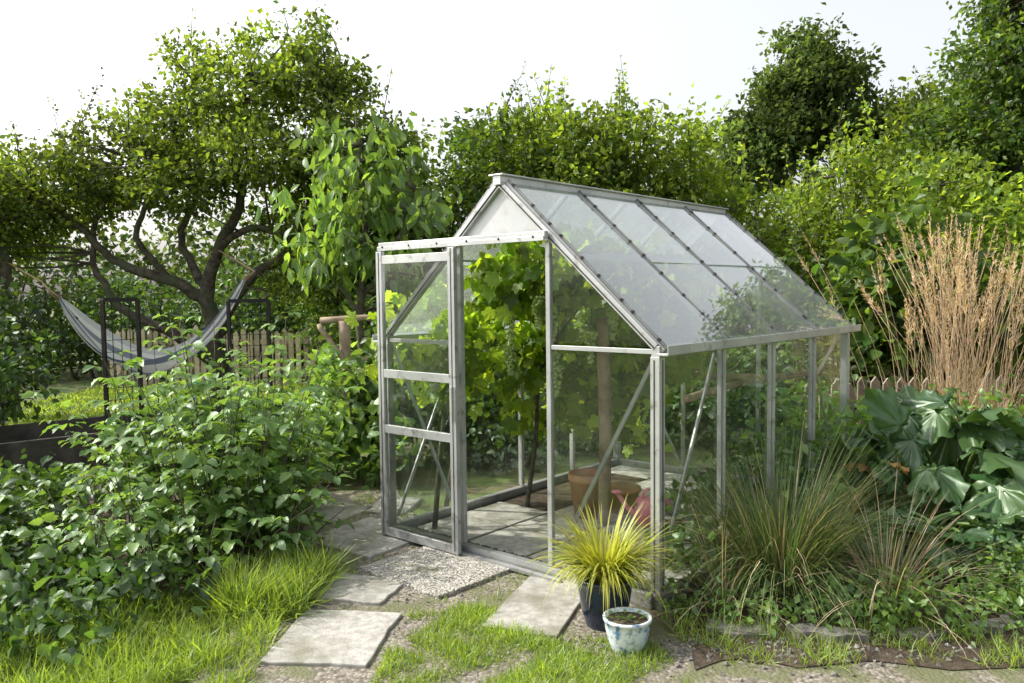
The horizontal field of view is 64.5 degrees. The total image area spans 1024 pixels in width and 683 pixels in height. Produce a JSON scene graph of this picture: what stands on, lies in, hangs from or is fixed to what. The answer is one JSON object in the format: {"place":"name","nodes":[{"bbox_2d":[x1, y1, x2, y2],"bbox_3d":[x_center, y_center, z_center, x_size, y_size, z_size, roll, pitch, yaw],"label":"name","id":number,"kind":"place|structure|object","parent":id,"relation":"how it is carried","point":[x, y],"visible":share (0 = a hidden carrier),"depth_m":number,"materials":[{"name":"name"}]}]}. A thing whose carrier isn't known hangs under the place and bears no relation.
{"place":"outdoors","nodes":[
{"label":"outdoors","id":0,"kind":"place"},
{"bbox_2d":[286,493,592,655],"bbox_3d":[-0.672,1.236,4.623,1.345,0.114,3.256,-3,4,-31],"label":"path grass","id":1,"kind":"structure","parent":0,"point":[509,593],"depth_m":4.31,"materials":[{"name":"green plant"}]},
{"bbox_2d":[0,299,1022,682],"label":"ground","id":2,"kind":"structure","parent":0,"point":[424,485],"depth_m":7.02,"materials":[{"name":"brown soil"}]},
{"bbox_2d":[0,163,54,417],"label":"plum tree","id":3,"kind":"object","parent":2,"relation":"on","point":[5,270],"visible":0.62,"depth_m":10.20,"materials":[{"name":"green plant"}]},
{"bbox_2d":[0,269,77,425],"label":"currant shrub","id":4,"kind":"object","parent":2,"relation":"on","point":[14,365],"visible":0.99,"depth_m":8.22,"materials":[{"name":"green plant"}]},
{"bbox_2d":[0,448,127,610],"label":"elder shrub","id":5,"kind":"object","parent":2,"relation":"on","point":[22,482],"visible":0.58,"depth_m":4.83,"materials":[{"name":"green plant"}]},
{"bbox_2d":[0,515,233,679],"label":"hydrangea shrub","id":6,"kind":"object","parent":2,"relation":"on","point":[38,604],"visible":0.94,"depth_m":3.68,"materials":[{"name":"green plant"}]},
{"bbox_2d":[100,298,144,426],"bbox_3d":[-3.912,0.321,8.156,0.050,1.520,0.389,2,5,43],"label":"trellis frame","id":7,"kind":"object","parent":2,"relation":"on","point":[104,340],"visible":0.7,"depth_m":8.09,"materials":[{"name":"metal"}]},
{"bbox_2d":[0,579,298,682],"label":"tall grass","id":8,"kind":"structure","parent":2,"relation":"on","point":[206,652],"depth_m":3.39,"materials":[{"name":"green plant"}]},
{"bbox_2d":[0,399,298,475],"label":"raised bed","id":9,"kind":"object","parent":2,"relation":"on","point":[16,440],"depth_m":7.29,"materials":[{"name":"brown wood"}]},
{"bbox_2d":[0,383,312,425],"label":"back lawn grass","id":10,"kind":"structure","parent":2,"relation":"on","point":[74,399],"depth_m":11.59,"materials":[{"name":"green plant"}]},
{"bbox_2d":[25,480,335,600],"bbox_3d":[-2.483,1.226,5.413,2.606,0.001,2.697,-1,3,0],"label":"soil bed","id":11,"kind":"object","parent":2,"relation":"on","point":[330,487],"visible":0.12,"depth_m":4.81,"materials":[{"name":"brown soil"}]},
{"bbox_2d":[0,405,356,595],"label":"raspberry bush","id":12,"kind":"object","parent":11,"relation":"on","point":[130,540],"visible":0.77,"depth_m":4.28,"materials":[{"name":"green plant"}]},
{"bbox_2d":[20,311,366,565],"bbox_3d":[-1.947,0.525,5.226,2.030,1.458,2.192,-1,3,0],"label":"raspberry bush","id":13,"kind":"object","parent":11,"relation":"on","point":[271,444],"visible":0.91,"depth_m":4.90,"materials":[{"name":"green plant"}]},
{"bbox_2d":[102,325,321,384],"bbox_3d":[-4.412,0.223,13.891,5.702,1.040,0.164,0,3,8],"label":"picket fence","id":14,"kind":"object","parent":2,"relation":"on","point":[288,344],"visible":0.35,"depth_m":13.84,"materials":[{"name":"brown wood"}]},
{"bbox_2d":[0,0,441,401],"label":"apple tree","id":15,"kind":"object","parent":2,"relation":"on","point":[173,158],"visible":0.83,"depth_m":10.43,"materials":[{"name":"green plant"}]},
{"bbox_2d":[6,250,254,374],"bbox_3d":[-4.748,-0.396,10.014,3.157,1.576,1.205,-1,4,-11],"label":"hammock","id":16,"kind":"object","parent":15,"relation":"hanging from","point":[87,329],"visible":0.85,"depth_m":9.81,"materials":[{"name":"fabric"}]},
{"bbox_2d":[12,222,429,386],"bbox_3d":[-5.248,-0.780,15.061,9.637,3.174,4.627,-1,3,0],"label":"hawthorn hedge","id":17,"kind":"object","parent":2,"relation":"on","point":[78,343],"visible":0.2,"depth_m":14.92,"materials":[{"name":"green plant"}]},
{"bbox_2d":[226,299,272,410],"bbox_3d":[-2.872,0.279,8.906,0.463,1.490,0.045,-2,4,-21],"label":"trellis frame","id":18,"kind":"object","parent":2,"relation":"on","point":[228,316],"visible":0.66,"depth_m":8.87,"materials":[{"name":"metal"}]},
{"bbox_2d":[175,523,368,631],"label":"tall grass","id":19,"kind":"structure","parent":2,"relation":"on","point":[292,585],"depth_m":3.92,"materials":[{"name":"green plant"}]},
{"bbox_2d":[259,609,401,668],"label":"paving slab","id":20,"kind":"structure","parent":2,"relation":"on","point":[346,638],"depth_m":3.53,"materials":[{"name":"concrete"}]},
{"bbox_2d":[294,501,371,523],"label":"paving slab","id":21,"kind":"structure","parent":2,"relation":"on","point":[329,510],"depth_m":5.64,"materials":[{"name":"stone"}]},
{"bbox_2d":[338,321,352,470],"bbox_3d":[-1.430,0.478,7.040,0.123,1.324,0.116,-1,3,0],"label":"wooden post","id":22,"kind":"object","parent":2,"relation":"on","point":[344,337],"visible":0.28,"depth_m":6.98,"materials":[{"name":"brown wood"}]},
{"bbox_2d":[317,323,344,360],"bbox_3d":[-1.554,0.013,6.974,0.251,0.339,0.054,0,3,8],"label":"wooden brace","id":23,"kind":"object","parent":22,"relation":"attached to","point":[324,333],"visible":0.81,"depth_m":6.96,"materials":[{"name":"brown wood"}]},
{"bbox_2d":[349,356,395,360],"bbox_3d":[-0.841,0.144,7.176,1.196,0.086,0.108,-2,4,-22],"label":"wooden rail","id":24,"kind":"object","parent":22,"relation":"attached to","point":[365,358],"visible":0.05,"depth_m":6.98,"materials":[{"name":"brown wood"}]},
{"bbox_2d":[320,314,438,323],"bbox_3d":[-1.020,-0.201,7.111,1.297,0.081,0.137,-1,4,-13],"label":"wooden rail","id":25,"kind":"object","parent":22,"relation":"attached to","point":[336,319],"visible":0.32,"depth_m":6.99,"materials":[{"name":"brown wood"}]},
{"bbox_2d":[284,341,428,489],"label":"blackberry shrub","id":26,"kind":"object","parent":2,"relation":"on","point":[357,427],"visible":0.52,"depth_m":6.60,"materials":[{"name":"green plant"}]},
{"bbox_2d":[313,572,402,605],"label":"paving slab","id":27,"kind":"structure","parent":2,"relation":"on","point":[368,590],"depth_m":4.12,"materials":[{"name":"stone"}]},
{"bbox_2d":[254,109,462,356],"bbox_3d":[-1.377,-0.557,7.778,1.872,3.360,1.610,-1,3,0],"label":"cherry tree","id":28,"kind":"object","parent":2,"relation":"on","point":[335,235],"visible":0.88,"depth_m":7.61,"materials":[{"name":"green plant"}]},
{"bbox_2d":[301,517,430,558],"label":"paving slab","id":29,"kind":"structure","parent":2,"relation":"on","point":[364,537],"depth_m":4.96,"materials":[{"name":"stone"}]},
{"bbox_2d":[364,497,422,514],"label":"paving slab","id":30,"kind":"structure","parent":2,"relation":"on","point":[411,503],"depth_m":5.77,"materials":[{"name":"stone"}]},
{"bbox_2d":[358,546,512,599],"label":"paving slab","id":31,"kind":"structure","parent":2,"relation":"on","point":[431,572],"depth_m":4.38,"materials":[{"name":"concrete"}]},
{"bbox_2d":[245,60,645,364],"bbox_3d":[-1.026,-1.481,12.035,6.208,4.712,3.936,-1,3,0],"label":"hazel hedge","id":32,"kind":"object","parent":2,"relation":"on","point":[466,143],"visible":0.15,"depth_m":11.28,"materials":[{"name":"green plant"}]},
{"bbox_2d":[0,99,1016,375],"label":"distant trees","id":33,"kind":"object","parent":2,"relation":"on","point":[176,269],"visible":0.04,"depth_m":17.73,"materials":[{"name":"green plant"}]},
{"bbox_2d":[482,576,580,638],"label":"paving slab","id":34,"kind":"structure","parent":2,"relation":"on","point":[526,601],"depth_m":3.86,"materials":[{"name":"concrete"}]},
{"bbox_2d":[368,596,696,682],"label":"lawn grass","id":35,"kind":"structure","parent":2,"relation":"on","point":[540,666],"depth_m":3.36,"materials":[{"name":"green plant"}]},
{"bbox_2d":[290,290,867,428],"bbox_3d":[0.726,0.081,9.234,6.577,1.950,2.105,-1,3,0],"label":"bramble hedge","id":36,"kind":"object","parent":2,"relation":"on","point":[440,309],"visible":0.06,"depth_m":9.08,"materials":[{"name":"green plant"}]},
{"bbox_2d":[337,292,870,476],"bbox_3d":[0.853,0.305,7.724,4.973,1.636,2.331,-2,4,-14],"label":"gooseberry hedge","id":37,"kind":"object","parent":2,"relation":"on","point":[486,431],"visible":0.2,"depth_m":7.50,"materials":[{"name":"green plant"}]},
{"bbox_2d":[372,173,860,610],"bbox_3d":[0.778,0.111,5.400,2.104,2.160,2.768,2,5,41],"label":"greenhouse","id":38,"kind":"object","parent":2,"relation":"on","point":[727,280],"visible":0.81,"depth_m":4.68,"materials":[{"name":"metal"}]},
{"bbox_2d":[376,247,460,554],"bbox_3d":[-0.569,0.336,4.784,0.668,1.746,0.054,2,5,41],"label":"sliding door","id":39,"kind":"structure","parent":38,"relation":"in","point":[450,256],"depth_m":4.73,"materials":[{"name":"metal"}]},
{"bbox_2d":[344,224,731,528],"bbox_3d":[0.334,0.198,5.576,2.641,1.981,1.977,-3,4,-37],"label":"grape vine","id":40,"kind":"object","parent":38,"relation":"in","point":[507,284],"visible":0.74,"depth_m":5.29,"materials":[{"name":"green plant"}]},
{"bbox_2d":[568,468,598,518],"bbox_3d":[0.512,1.019,5.421,0.272,0.290,0.272,-1,3,0],"label":"terracotta pot","id":41,"kind":"object","parent":38,"relation":"on","point":[580,479],"visible":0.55,"depth_m":5.33,"materials":[{"name":"orange ceramic"}]},
{"bbox_2d":[611,482,640,513],"bbox_3d":[0.753,1.070,5.525,0.252,0.170,0.252,-1,3,0],"label":"terracotta pot","id":42,"kind":"object","parent":38,"relation":"on","point":[632,494],"visible":0.66,"depth_m":5.45,"materials":[{"name":"orange ceramic"}]},
{"bbox_2d":[611,488,670,526],"bbox_3d":[0.827,1.058,5.202,0.374,0.231,0.169,-2,4,-25],"label":"watering can","id":43,"kind":"object","parent":38,"relation":"on","point":[645,500],"visible":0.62,"depth_m":5.17,"materials":[{"name":"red plastic"}]},
{"bbox_2d":[683,370,807,403],"bbox_3d":[1.503,0.248,4.969,0.064,0.066,1.803,2,5,41],"label":"wooden rail","id":44,"kind":"object","parent":38,"relation":"attached to","point":[691,397],"visible":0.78,"depth_m":4.80,"materials":[{"name":"brown wood"}]},
{"bbox_2d":[464,55,774,254],"bbox_3d":[1.472,-1.538,11.271,4.355,4.856,3.515,-1,3,0],"label":"elder hedge","id":45,"kind":"object","parent":2,"relation":"on","point":[606,153],"visible":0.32,"depth_m":10.96,"materials":[{"name":"green plant"}]},
{"bbox_2d":[280,185,1023,415],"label":"yew hedge","id":46,"kind":"object","parent":2,"relation":"on","point":[784,258],"visible":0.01,"depth_m":9.86,"materials":[{"name":"green plant"}]},
{"bbox_2d":[705,619,770,637],"bbox_3d":[1.001,1.291,3.584,0.289,0.055,0.142,0,4,18],"label":"edging stone","id":47,"kind":"object","parent":2,"relation":"on","point":[744,629],"visible":0.48,"depth_m":3.56,"materials":[{"name":"grey stone"}]},
{"bbox_2d":[631,472,866,657],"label":"rush tussock","id":48,"kind":"object","parent":2,"relation":"on","point":[717,585],"visible":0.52,"depth_m":3.86,"materials":[{"name":"green plant"}]},
{"bbox_2d":[618,405,965,659],"bbox_3d":[1.374,0.918,4.024,1.852,1.189,1.967,-1,3,0],"label":"rush tussock","id":49,"kind":"object","parent":2,"relation":"on","point":[783,547],"visible":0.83,"depth_m":3.91,"materials":[{"name":"green plant"}]},
{"bbox_2d":[786,623,869,642],"bbox_3d":[1.373,1.286,3.523,0.345,0.065,0.120,0,4,18],"label":"edging stone","id":50,"kind":"object","parent":2,"relation":"on","point":[838,632],"visible":0.45,"depth_m":3.51,"materials":[{"name":"grey stone"}]},
{"bbox_2d":[699,2,962,275],"bbox_3d":[7.244,-3.332,17.766,6.884,7.631,3.514,-1,3,0],"label":"ash tree","id":51,"kind":"object","parent":2,"relation":"on","point":[802,88],"visible":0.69,"depth_m":17.09,"materials":[{"name":"green plant"}]},
{"bbox_2d":[670,481,1023,669],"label":"soil bed","id":52,"kind":"object","parent":2,"relation":"on","point":[699,653],"visible":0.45,"depth_m":3.46,"materials":[{"name":"brown soil"}]},
{"bbox_2d":[629,421,888,559],"bbox_3d":[1.823,0.891,5.277,1.540,0.635,2.296,2,4,36],"label":"nettle patch","id":53,"kind":"object","parent":52,"relation":"on","point":[731,469],"visible":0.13,"depth_m":4.74,"materials":[{"name":"green plant"}]},
{"bbox_2d":[630,373,1023,599],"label":"geranium plant","id":54,"kind":"object","parent":52,"relation":"on","point":[833,418],"visible":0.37,"depth_m":5.35,"materials":[{"name":"green plant"}]},
{"bbox_2d":[640,528,1023,647],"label":"fern patch","id":55,"kind":"object","parent":52,"relation":"on","point":[916,601],"visible":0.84,"depth_m":3.68,"materials":[{"name":"green plant"}]},
{"bbox_2d":[662,604,1023,673],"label":"bed edge grass","id":56,"kind":"structure","parent":52,"relation":"on","point":[679,628],"depth_m":3.42,"materials":[{"name":"green plant"}]},
{"bbox_2d":[840,461,909,536],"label":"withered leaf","id":57,"kind":"object","parent":52,"relation":"on","point":[905,470],"visible":0.3,"depth_m":4.77,"materials":[{"name":"brown plant"}]},
{"bbox_2d":[744,462,1020,680],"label":"rush tussock","id":58,"kind":"object","parent":52,"relation":"on","point":[895,586],"visible":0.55,"depth_m":3.81,"materials":[{"name":"green plant"}]},
{"bbox_2d":[775,384,1023,545],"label":"rhubarb plant","id":59,"kind":"object","parent":52,"relation":"on","point":[919,423],"visible":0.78,"depth_m":4.83,"materials":[{"name":"green plant"}]},
{"bbox_2d":[794,210,1023,481],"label":"reed grass","id":60,"kind":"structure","parent":52,"relation":"on","point":[959,272],"depth_m":6.44,"materials":[{"name":"beige plant"}]},
{"bbox_2d":[854,502,1023,583],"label":"rhubarb plant","id":61,"kind":"object","parent":52,"relation":"on","point":[1001,521],"visible":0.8,"depth_m":4.20,"materials":[{"name":"green plant"}]},
{"bbox_2d":[703,29,1023,380],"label":"willow hedge","id":62,"kind":"object","parent":2,"relation":"on","point":[806,202],"visible":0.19,"depth_m":11.52,"materials":[{"name":"green plant"}]},
{"bbox_2d":[761,177,1023,421],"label":"laurel shrub","id":63,"kind":"object","parent":2,"relation":"on","point":[848,274],"visible":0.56,"depth_m":8.07,"materials":[{"name":"green plant"}]},
{"bbox_2d":[804,372,1005,441],"bbox_3d":[3.477,0.666,7.155,1.871,0.777,0.163,-1,3,-9],"label":"picket fence","id":64,"kind":"object","parent":2,"relation":"on","point":[875,381],"visible":0.23,"depth_m":7.01,"materials":[{"name":"grey wood"}]},
{"bbox_2d":[894,625,950,640],"bbox_3d":[1.794,1.287,3.538,0.258,0.050,0.120,-1,3,-9],"label":"edging stone","id":65,"kind":"object","parent":2,"relation":"on","point":[924,634],"visible":0.38,"depth_m":3.52,"materials":[{"name":"grey stone"}]},
{"bbox_2d":[853,131,1023,418],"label":"lilac shrub","id":66,"kind":"object","parent":2,"relation":"on","point":[963,201],"visible":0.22,"depth_m":9.05,"materials":[{"name":"green plant"}]},
{"bbox_2d":[879,0,1023,239],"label":"alder tree","id":67,"kind":"object","parent":2,"relation":"on","point":[984,76],"visible":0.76,"depth_m":10.57,"materials":[{"name":"green plant"}]},
{"bbox_2d":[972,611,1023,633],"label":"edging stone","id":68,"kind":"object","parent":2,"relation":"on","point":[996,621],"visible":0.35,"depth_m":3.58,"materials":[{"name":"grey stone"}]},
{"bbox_2d":[0,0,1023,300],"label":"sky","id":69,"kind":"structure","parent":0,"point":[446,57],"materials":[{"name":"white"}]},
{"bbox_2d":[415,465,739,589],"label":"greenhouse soil","id":70,"kind":"structure","parent":0,"point":[539,498],"depth_m":5.93,"materials":[{"name":"brown soil"}]},
{"bbox_2d":[409,526,559,566],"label":"gravel","id":71,"kind":"structure","parent":70,"relation":"on","point":[528,557],"depth_m":4.78,"materials":[{"name":"stone"}]},
{"bbox_2d":[596,317,611,525],"bbox_3d":[0.594,0.525,5.219,0.095,1.363,0.097,-1,3,0],"label":"wooden post","id":72,"kind":"object","parent":70,"relation":"on","point":[604,406],"visible":0.87,"depth_m":5.18,"materials":[{"name":"brown wood"}]},
{"bbox_2d":[577,367,755,380],"bbox_3d":[1.012,0.225,5.808,1.504,0.071,0.070,2,4,39],"label":"wooden rail","id":73,"kind":"object","parent":72,"relation":"attached to","point":[729,377],"visible":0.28,"depth_m":5.44,"materials":[{"name":"brown wood"}]},
{"bbox_2d":[417,465,784,590],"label":"greenhouse floor paving","id":74,"kind":"structure","parent":0,"point":[516,539],"depth_m":5.21,"materials":[{"name":"grey stone"}]},
{"bbox_2d":[193,490,1023,682],"bbox_3d":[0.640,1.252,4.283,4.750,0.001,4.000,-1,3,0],"label":"gravel path","id":75,"kind":"structure","parent":0,"point":[887,672],"depth_m":3.30,"materials":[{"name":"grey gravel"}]},
{"bbox_2d":[520,496,691,631],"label":"potted golden grass","id":76,"kind":"object","parent":75,"relation":"on","point":[604,576],"depth_m":3.61,"materials":[{"name":"plant"}]},
{"bbox_2d":[603,607,651,655],"bbox_3d":[0.490,1.238,3.441,0.208,0.150,0.208,-1,3,0],"label":"glazed bowl planter","id":77,"kind":"object","parent":75,"relation":"on","point":[628,634],"visible":0.91,"depth_m":3.38,"materials":[{"name":"ceramic"}]},
{"bbox_2d":[609,609,646,621],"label":"seedling","id":78,"kind":"object","parent":77,"relation":"in","point":[623,617],"visible":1,"depth_m":3.44,"materials":[{"name":"green plant"}]},
{"bbox_2d":[422,617,1018,681],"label":"gravel","id":79,"kind":"structure","parent":75,"relation":"on","point":[681,651],"depth_m":3.38,"materials":[{"name":"stone"}]}
]}

